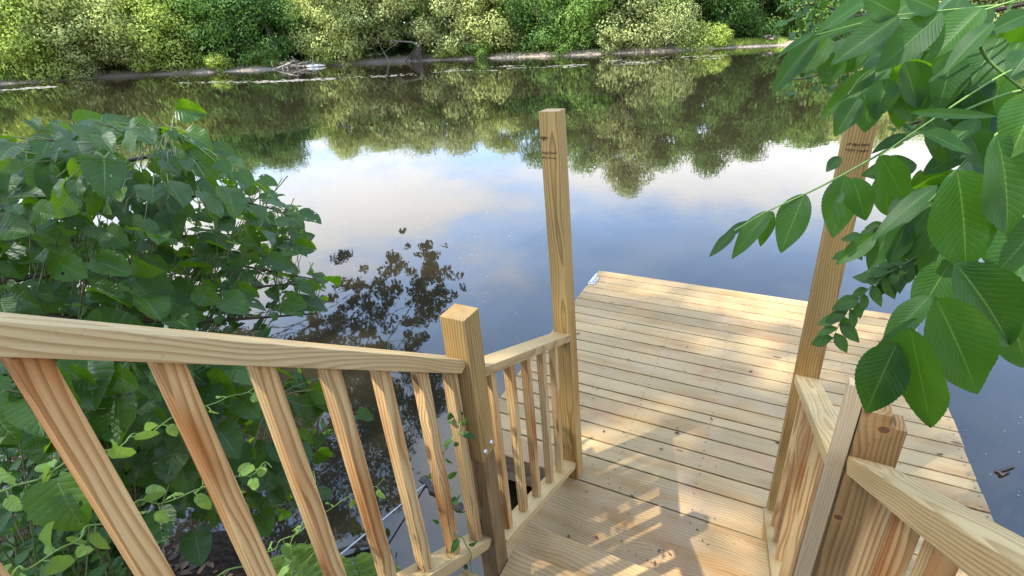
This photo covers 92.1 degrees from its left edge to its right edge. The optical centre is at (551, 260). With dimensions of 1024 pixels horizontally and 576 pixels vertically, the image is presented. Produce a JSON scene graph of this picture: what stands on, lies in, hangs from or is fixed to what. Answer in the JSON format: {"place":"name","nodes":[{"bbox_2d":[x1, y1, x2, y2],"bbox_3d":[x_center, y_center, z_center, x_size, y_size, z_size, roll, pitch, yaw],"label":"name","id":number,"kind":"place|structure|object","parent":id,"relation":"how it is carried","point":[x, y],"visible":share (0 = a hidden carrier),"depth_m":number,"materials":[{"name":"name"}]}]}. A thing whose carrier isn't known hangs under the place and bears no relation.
{"place":"outdoors","nodes":[
{"label":"outdoors","id":0,"kind":"place"},
{"bbox_2d":[0,529,246,575],"bbox_3d":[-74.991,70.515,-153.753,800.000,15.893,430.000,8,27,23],"label":"bank","id":1,"kind":"structure","parent":0,"point":[222,556],"depth_m":3.04,"materials":[{"name":"soil"}]},
{"bbox_2d":[0,435,146,575],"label":"undergrowth plant","id":2,"kind":"object","parent":1,"relation":"on","point":[29,548],"visible":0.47,"depth_m":1.40,"materials":[{"name":"green plant"}]},
{"bbox_2d":[2,312,159,575],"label":"undergrowth plant","id":3,"kind":"object","parent":1,"relation":"on","point":[30,469],"visible":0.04,"depth_m":1.76,"materials":[{"name":"green plant"}]},
{"bbox_2d":[0,381,163,575],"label":"undergrowth plant","id":4,"kind":"object","parent":1,"relation":"on","point":[11,447],"visible":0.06,"depth_m":1.61,"materials":[{"name":"green plant"}]},
{"bbox_2d":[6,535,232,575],"bbox_3d":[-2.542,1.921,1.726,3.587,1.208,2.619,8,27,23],"label":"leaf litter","id":5,"kind":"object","parent":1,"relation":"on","point":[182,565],"visible":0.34,"depth_m":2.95,"materials":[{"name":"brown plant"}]},
{"bbox_2d":[0,173,294,575],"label":"slender shrub","id":6,"kind":"object","parent":1,"relation":"on","point":[263,330],"visible":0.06,"depth_m":1.90,"materials":[{"name":"green plant"}]},
{"bbox_2d":[0,98,373,565],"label":"heart leaved tree","id":7,"kind":"object","parent":1,"relation":"on","point":[77,177],"visible":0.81,"depth_m":1.51,"materials":[{"name":"green plant"}]},
{"bbox_2d":[270,540,352,575],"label":"fern","id":8,"kind":"object","parent":1,"relation":"on","point":[301,559],"visible":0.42,"depth_m":1.73,"materials":[{"name":"green plant"}]},
{"bbox_2d":[345,552,400,575],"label":"fern","id":9,"kind":"object","parent":1,"relation":"on","point":[364,560],"visible":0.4,"depth_m":1.90,"materials":[{"name":"green plant"}]},
{"bbox_2d":[811,221,918,352],"bbox_3d":[1.512,1.153,1.473,0.445,2.673,1.651,-16,28,-26],"label":"leaved sapling","id":10,"kind":"object","parent":1,"relation":"on","point":[893,278],"visible":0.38,"depth_m":1.57,"materials":[{"name":"green plant"}]},
{"bbox_2d":[709,0,1023,427],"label":"compound leaved tree","id":11,"kind":"object","parent":1,"relation":"on","point":[951,72],"visible":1,"depth_m":0.97,"materials":[{"name":"green plant"}]},
{"bbox_2d":[767,0,1023,147],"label":"bank sapling","id":12,"kind":"object","parent":1,"relation":"on","point":[909,126],"visible":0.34,"depth_m":2.61,"materials":[{"name":"green plant"}]},
{"bbox_2d":[304,64,325,67],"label":"pale slab","id":13,"kind":"structure","parent":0,"point":[314,65],"depth_m":73.75,"materials":[{"name":"white stone"}]},
{"bbox_2d":[0,34,848,83],"bbox_3d":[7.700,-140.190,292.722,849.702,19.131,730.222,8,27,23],"label":"bank","id":14,"kind":"structure","parent":0,"point":[589,50],"depth_m":74.29,"materials":[{"name":"brown soil"}]},
{"bbox_2d":[0,54,39,82],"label":"shrub","id":15,"kind":"object","parent":14,"relation":"on","point":[2,72],"visible":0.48,"depth_m":66.89,"materials":[{"name":"green plant"}]},
{"bbox_2d":[0,0,86,82],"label":"riverside tree","id":16,"kind":"object","parent":14,"relation":"on","point":[14,47],"visible":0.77,"depth_m":64.63,"materials":[{"name":"green plant"}]},
{"bbox_2d":[0,0,125,73],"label":"riverside tree","id":17,"kind":"object","parent":14,"relation":"on","point":[61,28],"visible":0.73,"depth_m":65.83,"materials":[{"name":"green plant"}]},
{"bbox_2d":[44,56,85,79],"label":"shrub","id":18,"kind":"object","parent":14,"relation":"on","point":[70,72],"visible":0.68,"depth_m":68.03,"materials":[{"name":"green plant"}]},
{"bbox_2d":[58,47,103,79],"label":"shrub","id":19,"kind":"object","parent":14,"relation":"on","point":[88,69],"visible":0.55,"depth_m":69.57,"materials":[{"name":"green plant"}]},
{"bbox_2d":[61,0,181,68],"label":"riverside tree","id":20,"kind":"object","parent":14,"relation":"on","point":[103,7],"visible":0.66,"depth_m":68.19,"materials":[{"name":"green plant"}]},
{"bbox_2d":[127,46,157,73],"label":"shrub","id":21,"kind":"object","parent":14,"relation":"on","point":[138,67],"visible":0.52,"depth_m":71.78,"materials":[{"name":"green plant"}]},
{"bbox_2d":[114,0,206,74],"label":"riverside tree","id":22,"kind":"object","parent":14,"relation":"on","point":[157,13],"visible":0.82,"depth_m":69.76,"materials":[{"name":"green plant"}]},
{"bbox_2d":[147,0,223,52],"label":"riverside tree","id":23,"kind":"object","parent":14,"relation":"on","point":[178,8],"visible":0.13,"depth_m":70.53,"materials":[{"name":"green plant"}]},
{"bbox_2d":[203,51,233,71],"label":"shrub","id":24,"kind":"object","parent":14,"relation":"on","point":[213,62],"visible":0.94,"depth_m":71.47,"materials":[{"name":"green plant"}]},
{"bbox_2d":[170,0,277,68],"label":"riverside tree","id":25,"kind":"object","parent":14,"relation":"on","point":[224,48],"visible":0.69,"depth_m":70.14,"materials":[{"name":"green plant"}]},
{"bbox_2d":[206,0,314,63],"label":"riverside tree","id":26,"kind":"object","parent":14,"relation":"on","point":[260,10],"visible":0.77,"depth_m":71.25,"materials":[{"name":"green plant"}]},
{"bbox_2d":[239,43,282,67],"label":"shrub","id":27,"kind":"object","parent":14,"relation":"on","point":[265,61],"visible":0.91,"depth_m":72.67,"materials":[{"name":"green plant"}]},
{"bbox_2d":[271,55,322,69],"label":"driftwood pile","id":28,"kind":"object","parent":14,"relation":"on","point":[295,65],"visible":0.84,"depth_m":72.90,"materials":[{"name":"wood"}]},
{"bbox_2d":[302,43,336,65],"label":"shrub","id":29,"kind":"object","parent":14,"relation":"on","point":[322,58],"visible":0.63,"depth_m":75.33,"materials":[{"name":"green plant"}]},
{"bbox_2d":[276,0,376,64],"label":"riverside tree","id":30,"kind":"object","parent":14,"relation":"on","point":[320,14],"visible":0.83,"depth_m":73.79,"materials":[{"name":"green plant"}]},
{"bbox_2d":[323,0,407,57],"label":"riverside tree","id":31,"kind":"object","parent":14,"relation":"on","point":[389,32],"visible":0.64,"depth_m":76.51,"materials":[{"name":"green plant"}]},
{"bbox_2d":[26,36,786,78],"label":"grass","id":32,"kind":"structure","parent":14,"relation":"on","point":[745,41],"depth_m":74.27,"materials":[{"name":"green plant"}]},
{"bbox_2d":[369,0,447,61],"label":"leaning tree","id":33,"kind":"object","parent":14,"relation":"on","point":[399,5],"visible":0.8,"depth_m":75.58,"materials":[{"name":"green plant"}]},
{"bbox_2d":[408,0,487,57],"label":"riverside tree","id":34,"kind":"object","parent":14,"relation":"on","point":[453,6],"visible":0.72,"depth_m":75.41,"materials":[{"name":"green plant"}]},
{"bbox_2d":[431,36,464,58],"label":"shrub","id":35,"kind":"object","parent":14,"relation":"on","point":[445,54],"visible":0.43,"depth_m":77.08,"materials":[{"name":"green plant"}]},
{"bbox_2d":[465,38,494,58],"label":"shrub","id":36,"kind":"object","parent":14,"relation":"on","point":[479,52],"visible":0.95,"depth_m":75.72,"materials":[{"name":"green plant"}]},
{"bbox_2d":[454,0,530,52],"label":"riverside tree","id":37,"kind":"object","parent":14,"relation":"on","point":[493,26],"visible":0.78,"depth_m":74.34,"materials":[{"name":"green plant"}]},
{"bbox_2d":[3,0,1020,71],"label":"woods","id":38,"kind":"object","parent":14,"relation":"on","point":[406,47],"visible":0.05,"depth_m":77.89,"materials":[{"name":"green plant"}]},
{"bbox_2d":[493,0,576,55],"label":"riverside tree","id":39,"kind":"object","parent":14,"relation":"on","point":[541,30],"visible":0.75,"depth_m":72.92,"materials":[{"name":"green plant"}]},
{"bbox_2d":[536,24,579,55],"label":"shrub","id":40,"kind":"object","parent":14,"relation":"on","point":[563,45],"visible":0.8,"depth_m":72.38,"materials":[{"name":"green plant"}]},
{"bbox_2d":[532,0,618,49],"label":"riverside tree","id":41,"kind":"object","parent":14,"relation":"on","point":[584,31],"visible":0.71,"depth_m":71.43,"materials":[{"name":"green plant"}]},
{"bbox_2d":[595,26,627,53],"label":"shrub","id":42,"kind":"object","parent":14,"relation":"on","point":[608,48],"visible":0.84,"depth_m":71.31,"materials":[{"name":"green plant"}]},
{"bbox_2d":[587,0,680,50],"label":"riverside tree","id":43,"kind":"object","parent":14,"relation":"on","point":[631,35],"visible":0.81,"depth_m":70.87,"materials":[{"name":"green plant"}]},
{"bbox_2d":[626,0,696,44],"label":"riverside tree","id":44,"kind":"object","parent":14,"relation":"on","point":[669,7],"visible":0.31,"depth_m":70.29,"materials":[{"name":"green plant"}]},
{"bbox_2d":[634,0,711,48],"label":"shrub","id":45,"kind":"object","parent":14,"relation":"on","point":[673,19],"visible":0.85,"depth_m":68.97,"materials":[{"name":"green plant"}]},
{"bbox_2d":[668,17,729,50],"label":"shrub","id":46,"kind":"object","parent":14,"relation":"on","point":[701,31],"visible":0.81,"depth_m":71.08,"materials":[{"name":"green plant"}]},
{"bbox_2d":[703,22,734,47],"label":"shrub","id":47,"kind":"object","parent":14,"relation":"on","point":[728,37],"visible":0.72,"depth_m":72.53,"materials":[{"name":"green plant"}]},
{"bbox_2d":[686,0,765,42],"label":"riverside tree","id":48,"kind":"object","parent":14,"relation":"on","point":[745,6],"visible":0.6,"depth_m":73.36,"materials":[{"name":"green plant"}]},
{"bbox_2d":[731,0,805,40],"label":"riverside tree","id":49,"kind":"object","parent":14,"relation":"on","point":[759,24],"visible":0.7,"depth_m":75.08,"materials":[{"name":"green plant"}]},
{"bbox_2d":[763,35,775,39],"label":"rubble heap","id":50,"kind":"object","parent":14,"relation":"on","point":[770,37],"visible":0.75,"depth_m":74.51,"materials":[{"name":"grey stone"}]},
{"bbox_2d":[771,0,855,40],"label":"riverside tree","id":51,"kind":"object","parent":14,"relation":"on","point":[826,11],"visible":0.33,"depth_m":73.84,"materials":[{"name":"green plant"}]},
{"bbox_2d":[829,4,865,34],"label":"riverside tree","id":52,"kind":"object","parent":14,"relation":"on","point":[864,11],"visible":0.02,"depth_m":73.59,"materials":[{"name":"green plant"}]},
{"bbox_2d":[971,0,1023,22],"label":"riverside tree","id":53,"kind":"object","parent":14,"relation":"on","point":[989,2],"visible":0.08,"depth_m":72.35,"materials":[{"name":"green plant"}]},
{"bbox_2d":[0,45,1023,575],"bbox_3d":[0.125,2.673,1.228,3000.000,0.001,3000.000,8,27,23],"label":"river water","id":54,"kind":"structure","parent":0,"point":[416,175],"depth_m":10.31,"materials":[{"name":"blue liquid"}]},
{"bbox_2d":[338,542,368,551],"bbox_3d":[-1.266,1.826,3.130,0.213,0.037,0.032,-8,25,-11],"label":"driftwood stick","id":55,"kind":"object","parent":54,"relation":"on","point":[362,544],"visible":0.69,"depth_m":3.13,"materials":[{"name":"wood"}]},
{"bbox_2d":[3,55,720,90],"bbox_3d":[-20.101,-19.132,50.715,80.287,0.002,14.672,-3,25,0],"label":"surface scum","id":56,"kind":"object","parent":54,"relation":"on","point":[377,75],"visible":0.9,"depth_m":49.53,"materials":[{"name":"brown"}]},
{"bbox_2d":[340,484,424,554],"bbox_3d":[-1.024,1.667,3.366,0.011,0.351,1.284,10,27,25],"label":"metal pipe","id":57,"kind":"object","parent":54,"relation":"in","point":[362,536],"visible":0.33,"depth_m":3.08,"materials":[{"name":"silver metal"}]},
{"bbox_2d":[417,471,464,511],"bbox_3d":[-0.827,1.665,3.549,0.597,0.120,0.107,18,32,38],"label":"sunken log","id":58,"kind":"object","parent":54,"relation":"in","point":[425,480],"visible":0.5,"depth_m":3.54,"materials":[{"name":"grey wood"}]},
{"bbox_2d":[995,466,1014,476],"bbox_3d":[3.221,1.485,3.478,0.170,0.024,0.056,-8,25,-12],"label":"floating twig","id":59,"kind":"object","parent":54,"relation":"on","point":[999,471],"visible":1,"depth_m":3.47,"materials":[{"name":"brown wood"}]},
{"label":"riverbed","id":60,"kind":"structure","parent":0,"visible":0},
{"bbox_2d":[498,271,993,575],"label":"wooden dock","id":61,"kind":"object","parent":60,"relation":"on","point":[758,336],"visible":0.52,"depth_m":3.47,"materials":[{"name":"brown wood"}]},
{"bbox_2d":[459,523,665,575],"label":"wooden steps","id":62,"kind":"structure","parent":61,"relation":"on","point":[532,550],"depth_m":2.40,"materials":[{"name":"brown wood"}]},
{"bbox_2d":[0,108,582,575],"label":"stair railing","id":63,"kind":"object","parent":62,"relation":"attached to","point":[32,348],"visible":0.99,"depth_m":1.31,"materials":[{"name":"brown wood"}]},
{"bbox_2d":[0,388,257,511],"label":"climbing vine","id":64,"kind":"object","parent":63,"relation":"attached to","point":[11,503],"visible":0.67,"depth_m":1.00,"materials":[{"name":"green plant"}]},
{"bbox_2d":[4,462,271,575],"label":"climbing vine","id":65,"kind":"object","parent":63,"relation":"attached to","point":[61,563],"visible":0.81,"depth_m":0.94,"materials":[{"name":"green plant"}]},
{"bbox_2d":[278,471,318,575],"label":"climbing vine","id":66,"kind":"object","parent":63,"relation":"attached to","point":[283,570],"visible":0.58,"depth_m":1.33,"materials":[{"name":"green plant"}]},
{"bbox_2d":[218,479,385,575],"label":"climbing vine","id":67,"kind":"object","parent":63,"relation":"attached to","point":[286,550],"visible":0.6,"depth_m":1.33,"materials":[{"name":"green plant"}]},
{"bbox_2d":[428,412,477,573],"bbox_3d":[-0.343,0.884,1.819,0.123,0.753,0.189,17,31,36],"label":"climbing vine","id":68,"kind":"object","parent":63,"relation":"attached to","point":[451,475],"visible":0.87,"depth_m":1.75,"materials":[{"name":"green plant"}]},
{"bbox_2d":[762,120,1023,575],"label":"stair railing","id":69,"kind":"object","parent":62,"relation":"attached to","point":[846,497],"visible":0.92,"depth_m":1.28,"materials":[{"name":"brown wood"}]},
{"bbox_2d":[567,306,942,567],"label":"deck litter","id":70,"kind":"object","parent":61,"relation":"on","point":[596,537],"visible":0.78,"depth_m":2.95,"materials":[{"name":"brown plant"}]}
]}

